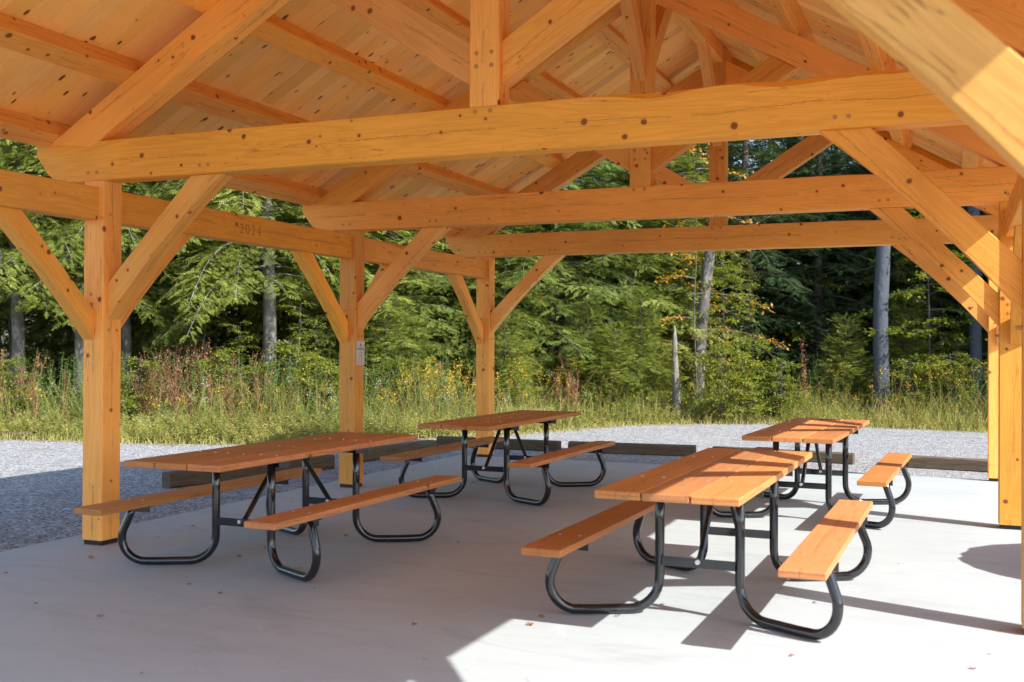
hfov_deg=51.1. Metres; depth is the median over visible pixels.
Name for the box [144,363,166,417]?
dock plant
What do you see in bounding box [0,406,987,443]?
meadow grass
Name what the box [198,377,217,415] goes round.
dock plant
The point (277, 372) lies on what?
tall weeds
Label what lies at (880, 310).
bare tree
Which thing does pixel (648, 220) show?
spruce tree
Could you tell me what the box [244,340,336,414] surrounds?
shrub
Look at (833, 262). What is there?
bare sapling
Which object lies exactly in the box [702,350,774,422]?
shrub
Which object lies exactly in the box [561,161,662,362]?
spruce tree
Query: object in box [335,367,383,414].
shrub
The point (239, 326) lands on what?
bare sapling
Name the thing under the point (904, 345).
fir sapling
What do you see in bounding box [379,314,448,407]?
fir sapling
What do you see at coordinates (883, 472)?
picnic table
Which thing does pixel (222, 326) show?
fir tree
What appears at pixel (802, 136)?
sky
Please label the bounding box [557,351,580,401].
dock plant
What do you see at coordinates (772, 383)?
shrub
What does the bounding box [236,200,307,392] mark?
fir tree
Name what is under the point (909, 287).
spruce tree
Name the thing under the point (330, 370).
shrub
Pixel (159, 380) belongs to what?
dock plant
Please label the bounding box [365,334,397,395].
birch sapling
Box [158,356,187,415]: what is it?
dock plant
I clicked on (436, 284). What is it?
hemlock tree
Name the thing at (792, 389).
bare tree
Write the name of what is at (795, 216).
spruce tree
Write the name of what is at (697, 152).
fir tree
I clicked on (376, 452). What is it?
landscape timber
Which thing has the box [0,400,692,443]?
weeds
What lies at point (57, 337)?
fir tree
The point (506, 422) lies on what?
picnic table
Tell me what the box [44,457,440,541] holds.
slab edge weeds
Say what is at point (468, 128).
pavilion
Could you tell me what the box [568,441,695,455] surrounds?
landscape timber
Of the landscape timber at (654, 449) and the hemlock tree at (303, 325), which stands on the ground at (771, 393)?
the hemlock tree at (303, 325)
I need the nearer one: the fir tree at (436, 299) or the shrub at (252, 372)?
the shrub at (252, 372)
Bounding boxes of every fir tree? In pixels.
[0,145,192,407]
[0,242,65,394]
[0,279,36,385]
[37,181,231,407]
[132,179,279,397]
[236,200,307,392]
[277,230,476,409]
[366,230,509,406]
[439,160,668,420]
[535,150,726,411]
[645,141,771,401]
[756,140,918,398]
[925,207,987,398]
[964,273,987,393]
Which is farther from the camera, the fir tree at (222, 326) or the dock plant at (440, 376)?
the fir tree at (222, 326)
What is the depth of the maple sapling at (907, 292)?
22.74 m
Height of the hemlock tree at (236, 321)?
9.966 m
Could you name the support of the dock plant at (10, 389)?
on the ground at (771, 393)
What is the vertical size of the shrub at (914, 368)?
1.323 m
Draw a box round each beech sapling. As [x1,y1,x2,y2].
[586,157,724,377]
[637,143,789,411]
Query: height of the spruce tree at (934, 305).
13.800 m
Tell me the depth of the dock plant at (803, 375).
22.28 m
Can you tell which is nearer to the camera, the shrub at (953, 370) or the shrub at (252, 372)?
the shrub at (252, 372)
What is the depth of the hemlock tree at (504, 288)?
22.00 m
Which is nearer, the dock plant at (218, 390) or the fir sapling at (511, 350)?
the dock plant at (218, 390)
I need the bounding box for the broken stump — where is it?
[672,326,681,420]
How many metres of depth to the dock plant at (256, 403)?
19.12 m
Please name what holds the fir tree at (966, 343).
on the ground at (771, 393)
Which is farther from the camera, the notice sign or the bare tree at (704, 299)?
the bare tree at (704, 299)
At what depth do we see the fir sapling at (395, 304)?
20.60 m
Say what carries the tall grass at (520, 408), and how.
on the ground at (771, 393)
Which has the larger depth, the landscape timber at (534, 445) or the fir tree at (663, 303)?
the fir tree at (663, 303)
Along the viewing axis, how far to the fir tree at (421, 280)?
21.54 m
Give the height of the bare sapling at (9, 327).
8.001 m
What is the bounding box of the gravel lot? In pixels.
[0,423,988,551]
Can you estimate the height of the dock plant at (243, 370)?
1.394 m
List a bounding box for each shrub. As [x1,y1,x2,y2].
[0,356,52,420]
[66,366,134,417]
[120,356,182,420]
[184,348,251,414]
[223,365,275,411]
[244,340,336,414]
[291,357,338,416]
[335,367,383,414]
[369,357,432,412]
[686,342,776,423]
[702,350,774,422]
[750,358,815,422]
[881,358,942,416]
[915,351,986,412]
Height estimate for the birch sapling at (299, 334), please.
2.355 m
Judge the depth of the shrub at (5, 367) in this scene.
18.51 m
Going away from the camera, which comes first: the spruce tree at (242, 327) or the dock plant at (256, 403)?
the dock plant at (256, 403)
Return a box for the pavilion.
[0,0,1023,628]
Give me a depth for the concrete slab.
6.09 m
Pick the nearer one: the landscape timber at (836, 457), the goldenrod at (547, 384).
the landscape timber at (836, 457)
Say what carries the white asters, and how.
on the ground at (771, 393)
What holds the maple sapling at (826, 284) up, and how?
on the ground at (771, 393)
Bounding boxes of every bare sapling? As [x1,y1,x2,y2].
[1,146,46,359]
[39,310,49,397]
[178,242,205,413]
[239,193,245,390]
[831,146,837,370]
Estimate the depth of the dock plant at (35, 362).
19.56 m
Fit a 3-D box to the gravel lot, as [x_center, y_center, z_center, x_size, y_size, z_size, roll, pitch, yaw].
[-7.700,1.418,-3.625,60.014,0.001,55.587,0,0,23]
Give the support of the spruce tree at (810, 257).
on the ground at (771, 393)
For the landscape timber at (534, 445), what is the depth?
15.39 m
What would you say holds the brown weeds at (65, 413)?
on the ground at (771, 393)
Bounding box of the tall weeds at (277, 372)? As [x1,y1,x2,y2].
[0,349,987,423]
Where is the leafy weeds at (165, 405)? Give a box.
[0,384,987,432]
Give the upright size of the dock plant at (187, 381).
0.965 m
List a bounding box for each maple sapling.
[670,251,774,400]
[672,139,849,407]
[848,208,987,396]
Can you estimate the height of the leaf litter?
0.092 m
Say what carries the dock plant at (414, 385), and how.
on the ground at (771, 393)
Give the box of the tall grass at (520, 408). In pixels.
[53,386,987,434]
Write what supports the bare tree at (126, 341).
on the ground at (771, 393)
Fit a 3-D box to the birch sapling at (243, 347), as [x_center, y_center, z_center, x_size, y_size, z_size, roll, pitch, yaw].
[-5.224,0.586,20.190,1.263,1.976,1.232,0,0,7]
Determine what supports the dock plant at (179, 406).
on the ground at (771, 393)
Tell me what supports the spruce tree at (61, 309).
on the ground at (771, 393)
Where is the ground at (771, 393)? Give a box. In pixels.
[4,350,986,443]
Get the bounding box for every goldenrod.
[9,381,601,436]
[373,356,987,418]
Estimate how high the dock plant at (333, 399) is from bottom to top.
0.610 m
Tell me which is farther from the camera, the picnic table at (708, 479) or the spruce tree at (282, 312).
the spruce tree at (282, 312)
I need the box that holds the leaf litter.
[0,423,985,545]
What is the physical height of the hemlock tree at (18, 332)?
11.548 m
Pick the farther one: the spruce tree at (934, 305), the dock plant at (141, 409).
the spruce tree at (934, 305)
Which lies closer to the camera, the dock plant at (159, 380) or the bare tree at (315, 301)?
the dock plant at (159, 380)
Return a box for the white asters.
[4,369,723,420]
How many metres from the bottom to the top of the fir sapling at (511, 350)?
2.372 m
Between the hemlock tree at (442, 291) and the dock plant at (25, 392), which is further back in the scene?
the hemlock tree at (442, 291)
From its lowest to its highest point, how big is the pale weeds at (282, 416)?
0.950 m
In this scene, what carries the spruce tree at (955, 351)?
on the ground at (771, 393)
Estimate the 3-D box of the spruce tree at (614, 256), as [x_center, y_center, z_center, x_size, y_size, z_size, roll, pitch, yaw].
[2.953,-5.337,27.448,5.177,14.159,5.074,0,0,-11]
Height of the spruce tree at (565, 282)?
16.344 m
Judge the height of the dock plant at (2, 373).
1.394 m
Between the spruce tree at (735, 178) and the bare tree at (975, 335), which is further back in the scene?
the spruce tree at (735, 178)
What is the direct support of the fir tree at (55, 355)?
on the ground at (771, 393)
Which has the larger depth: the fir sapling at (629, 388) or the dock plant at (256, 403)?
the fir sapling at (629, 388)
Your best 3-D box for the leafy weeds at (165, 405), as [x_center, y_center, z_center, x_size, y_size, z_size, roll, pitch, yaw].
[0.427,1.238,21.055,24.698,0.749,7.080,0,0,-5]
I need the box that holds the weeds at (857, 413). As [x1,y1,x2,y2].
[601,399,987,430]
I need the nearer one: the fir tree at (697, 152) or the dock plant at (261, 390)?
the dock plant at (261, 390)
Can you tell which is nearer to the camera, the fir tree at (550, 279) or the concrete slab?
the concrete slab
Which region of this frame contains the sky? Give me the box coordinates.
[2,136,961,349]
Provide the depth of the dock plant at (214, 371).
19.66 m
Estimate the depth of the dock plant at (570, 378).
21.43 m
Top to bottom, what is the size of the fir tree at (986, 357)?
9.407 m
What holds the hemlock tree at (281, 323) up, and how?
on the ground at (771, 393)
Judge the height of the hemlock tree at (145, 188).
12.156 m
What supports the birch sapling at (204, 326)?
on the ground at (771, 393)
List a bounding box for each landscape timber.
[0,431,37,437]
[162,454,334,488]
[363,440,436,461]
[436,436,560,451]
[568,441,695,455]
[712,446,854,464]
[906,455,987,471]
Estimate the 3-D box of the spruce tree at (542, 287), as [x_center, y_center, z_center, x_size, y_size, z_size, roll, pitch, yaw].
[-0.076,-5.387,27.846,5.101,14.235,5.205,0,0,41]
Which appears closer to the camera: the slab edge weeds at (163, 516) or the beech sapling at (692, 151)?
the slab edge weeds at (163, 516)
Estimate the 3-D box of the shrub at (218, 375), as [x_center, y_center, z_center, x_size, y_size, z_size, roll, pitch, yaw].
[-5.276,0.862,19.454,1.619,1.488,1.602,0,0,36]
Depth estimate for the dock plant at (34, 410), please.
18.46 m
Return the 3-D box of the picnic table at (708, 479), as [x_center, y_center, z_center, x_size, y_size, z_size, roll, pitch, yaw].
[1.198,1.096,6.154,1.528,0.737,2.440,0,0,23]
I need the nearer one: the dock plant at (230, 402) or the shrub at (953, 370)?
the dock plant at (230, 402)
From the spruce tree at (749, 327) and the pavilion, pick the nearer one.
the pavilion
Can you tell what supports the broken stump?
on the ground at (771, 393)
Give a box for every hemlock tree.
[0,138,128,400]
[0,138,212,406]
[0,139,243,343]
[131,179,282,409]
[147,179,417,403]
[214,200,379,405]
[277,216,443,385]
[371,228,533,323]
[402,225,572,405]
[443,224,565,410]
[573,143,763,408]
[828,210,968,405]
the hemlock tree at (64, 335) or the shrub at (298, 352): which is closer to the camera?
the shrub at (298, 352)
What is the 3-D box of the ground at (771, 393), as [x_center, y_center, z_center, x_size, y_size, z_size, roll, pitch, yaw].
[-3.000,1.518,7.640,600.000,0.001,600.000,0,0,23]
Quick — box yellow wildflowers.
[545,388,987,427]
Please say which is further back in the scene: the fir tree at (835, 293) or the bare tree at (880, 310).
the fir tree at (835, 293)
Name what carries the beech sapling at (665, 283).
on the ground at (771, 393)
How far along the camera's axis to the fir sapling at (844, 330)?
23.09 m
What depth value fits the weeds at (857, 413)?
21.07 m
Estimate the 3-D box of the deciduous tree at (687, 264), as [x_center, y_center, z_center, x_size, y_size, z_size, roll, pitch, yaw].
[3.575,-3.154,24.851,4.429,10.464,4.298,0,0,-9]
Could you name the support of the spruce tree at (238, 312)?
on the ground at (771, 393)
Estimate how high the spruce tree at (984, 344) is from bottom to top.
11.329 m
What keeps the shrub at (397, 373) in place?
on the ground at (771, 393)
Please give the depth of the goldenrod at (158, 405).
18.31 m
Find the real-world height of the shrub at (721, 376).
1.654 m
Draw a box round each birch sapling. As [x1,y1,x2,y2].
[162,290,249,400]
[205,320,268,407]
[257,300,333,397]
[292,325,337,403]
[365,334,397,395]
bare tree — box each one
[121,247,147,398]
[310,255,323,407]
[686,153,723,411]
[784,138,795,401]
[846,216,890,417]
[945,206,983,406]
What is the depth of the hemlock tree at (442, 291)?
22.84 m
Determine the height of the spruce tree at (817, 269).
12.745 m
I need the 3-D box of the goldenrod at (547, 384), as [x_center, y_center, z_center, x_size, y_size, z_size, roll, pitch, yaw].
[5.029,0.976,21.733,15.447,1.324,5.676,0,0,0]
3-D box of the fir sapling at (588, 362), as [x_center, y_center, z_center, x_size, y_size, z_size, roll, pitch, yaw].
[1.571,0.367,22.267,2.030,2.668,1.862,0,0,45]
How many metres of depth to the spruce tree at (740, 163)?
43.93 m
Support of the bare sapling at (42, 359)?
on the ground at (771, 393)
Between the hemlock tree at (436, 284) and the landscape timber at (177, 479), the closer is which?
the landscape timber at (177, 479)
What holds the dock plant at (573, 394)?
on the ground at (771, 393)
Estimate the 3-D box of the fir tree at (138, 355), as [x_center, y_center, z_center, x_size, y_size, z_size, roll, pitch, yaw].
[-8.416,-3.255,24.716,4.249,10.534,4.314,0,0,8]
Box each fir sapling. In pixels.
[141,305,217,410]
[321,267,430,389]
[364,291,435,413]
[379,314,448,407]
[468,311,548,411]
[545,295,636,412]
[579,322,649,418]
[590,291,686,414]
[804,312,872,410]
[864,302,945,401]
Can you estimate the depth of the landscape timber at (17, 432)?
17.00 m
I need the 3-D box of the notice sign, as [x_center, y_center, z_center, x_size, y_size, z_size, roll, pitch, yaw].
[-1.540,0.122,10.886,0.004,0.244,0.158,0,0,23]
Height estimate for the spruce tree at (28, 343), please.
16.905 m
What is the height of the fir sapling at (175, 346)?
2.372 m
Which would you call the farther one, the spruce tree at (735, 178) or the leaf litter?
the spruce tree at (735, 178)
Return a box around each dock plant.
[0,350,6,408]
[0,366,27,425]
[8,350,48,409]
[11,377,34,413]
[26,385,38,417]
[126,369,156,419]
[136,346,173,418]
[143,342,190,412]
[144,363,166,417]
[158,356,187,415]
[159,350,202,414]
[180,373,203,414]
[191,339,213,411]
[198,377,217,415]
[206,345,226,406]
[206,369,233,420]
[222,348,265,397]
[226,380,239,416]
[251,374,263,409]
[254,366,274,415]
[308,394,338,424]
[408,369,422,404]
[433,361,444,396]
[551,370,574,409]
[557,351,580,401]
[567,373,579,410]
[800,337,808,395]
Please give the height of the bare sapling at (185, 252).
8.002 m
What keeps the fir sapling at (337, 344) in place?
on the ground at (771, 393)
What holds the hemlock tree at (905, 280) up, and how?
on the ground at (771, 393)
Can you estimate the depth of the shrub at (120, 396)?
18.99 m
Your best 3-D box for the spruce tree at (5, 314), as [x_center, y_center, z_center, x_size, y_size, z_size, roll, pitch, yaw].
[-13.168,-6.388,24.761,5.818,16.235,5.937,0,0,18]
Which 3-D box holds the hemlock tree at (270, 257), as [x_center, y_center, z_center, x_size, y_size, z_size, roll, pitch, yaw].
[-4.633,-4.394,21.025,5.254,12.156,5.638,1,0,-40]
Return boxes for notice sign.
[356,341,364,364]
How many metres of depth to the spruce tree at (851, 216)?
27.23 m
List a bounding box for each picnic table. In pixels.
[74,432,461,581]
[380,410,614,505]
[521,448,872,639]
[712,418,911,528]
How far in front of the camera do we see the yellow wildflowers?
21.16 m
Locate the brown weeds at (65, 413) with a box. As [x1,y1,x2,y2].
[2,368,986,440]
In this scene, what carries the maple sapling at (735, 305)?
on the ground at (771, 393)
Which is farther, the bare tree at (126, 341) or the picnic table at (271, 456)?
the bare tree at (126, 341)
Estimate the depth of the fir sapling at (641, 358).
22.10 m
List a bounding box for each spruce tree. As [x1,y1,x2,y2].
[0,141,25,338]
[0,145,59,331]
[0,274,65,385]
[1,179,183,337]
[173,188,305,402]
[189,194,284,377]
[249,216,402,378]
[443,224,590,361]
[498,162,603,384]
[535,158,704,353]
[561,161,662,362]
[574,147,719,385]
[621,144,783,341]
[661,138,844,411]
[674,139,826,394]
[717,136,913,404]
[729,136,916,403]
[735,138,856,381]
[743,138,868,384]
[796,147,987,403]
[840,164,988,404]
[841,167,964,359]
[940,210,986,391]
[965,342,987,391]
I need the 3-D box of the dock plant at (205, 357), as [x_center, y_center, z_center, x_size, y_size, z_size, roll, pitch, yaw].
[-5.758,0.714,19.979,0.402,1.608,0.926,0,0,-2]
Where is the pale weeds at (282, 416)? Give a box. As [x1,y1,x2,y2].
[0,374,987,440]
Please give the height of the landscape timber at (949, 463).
0.150 m
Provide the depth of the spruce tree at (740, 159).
31.19 m
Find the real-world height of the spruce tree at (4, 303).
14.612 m
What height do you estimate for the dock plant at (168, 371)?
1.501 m
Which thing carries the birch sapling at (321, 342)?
on the ground at (771, 393)
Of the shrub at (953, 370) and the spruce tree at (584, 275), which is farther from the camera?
the spruce tree at (584, 275)
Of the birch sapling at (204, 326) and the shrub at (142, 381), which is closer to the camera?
the shrub at (142, 381)
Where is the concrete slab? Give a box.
[0,455,1023,681]
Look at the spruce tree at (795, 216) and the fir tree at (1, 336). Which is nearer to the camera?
the fir tree at (1, 336)

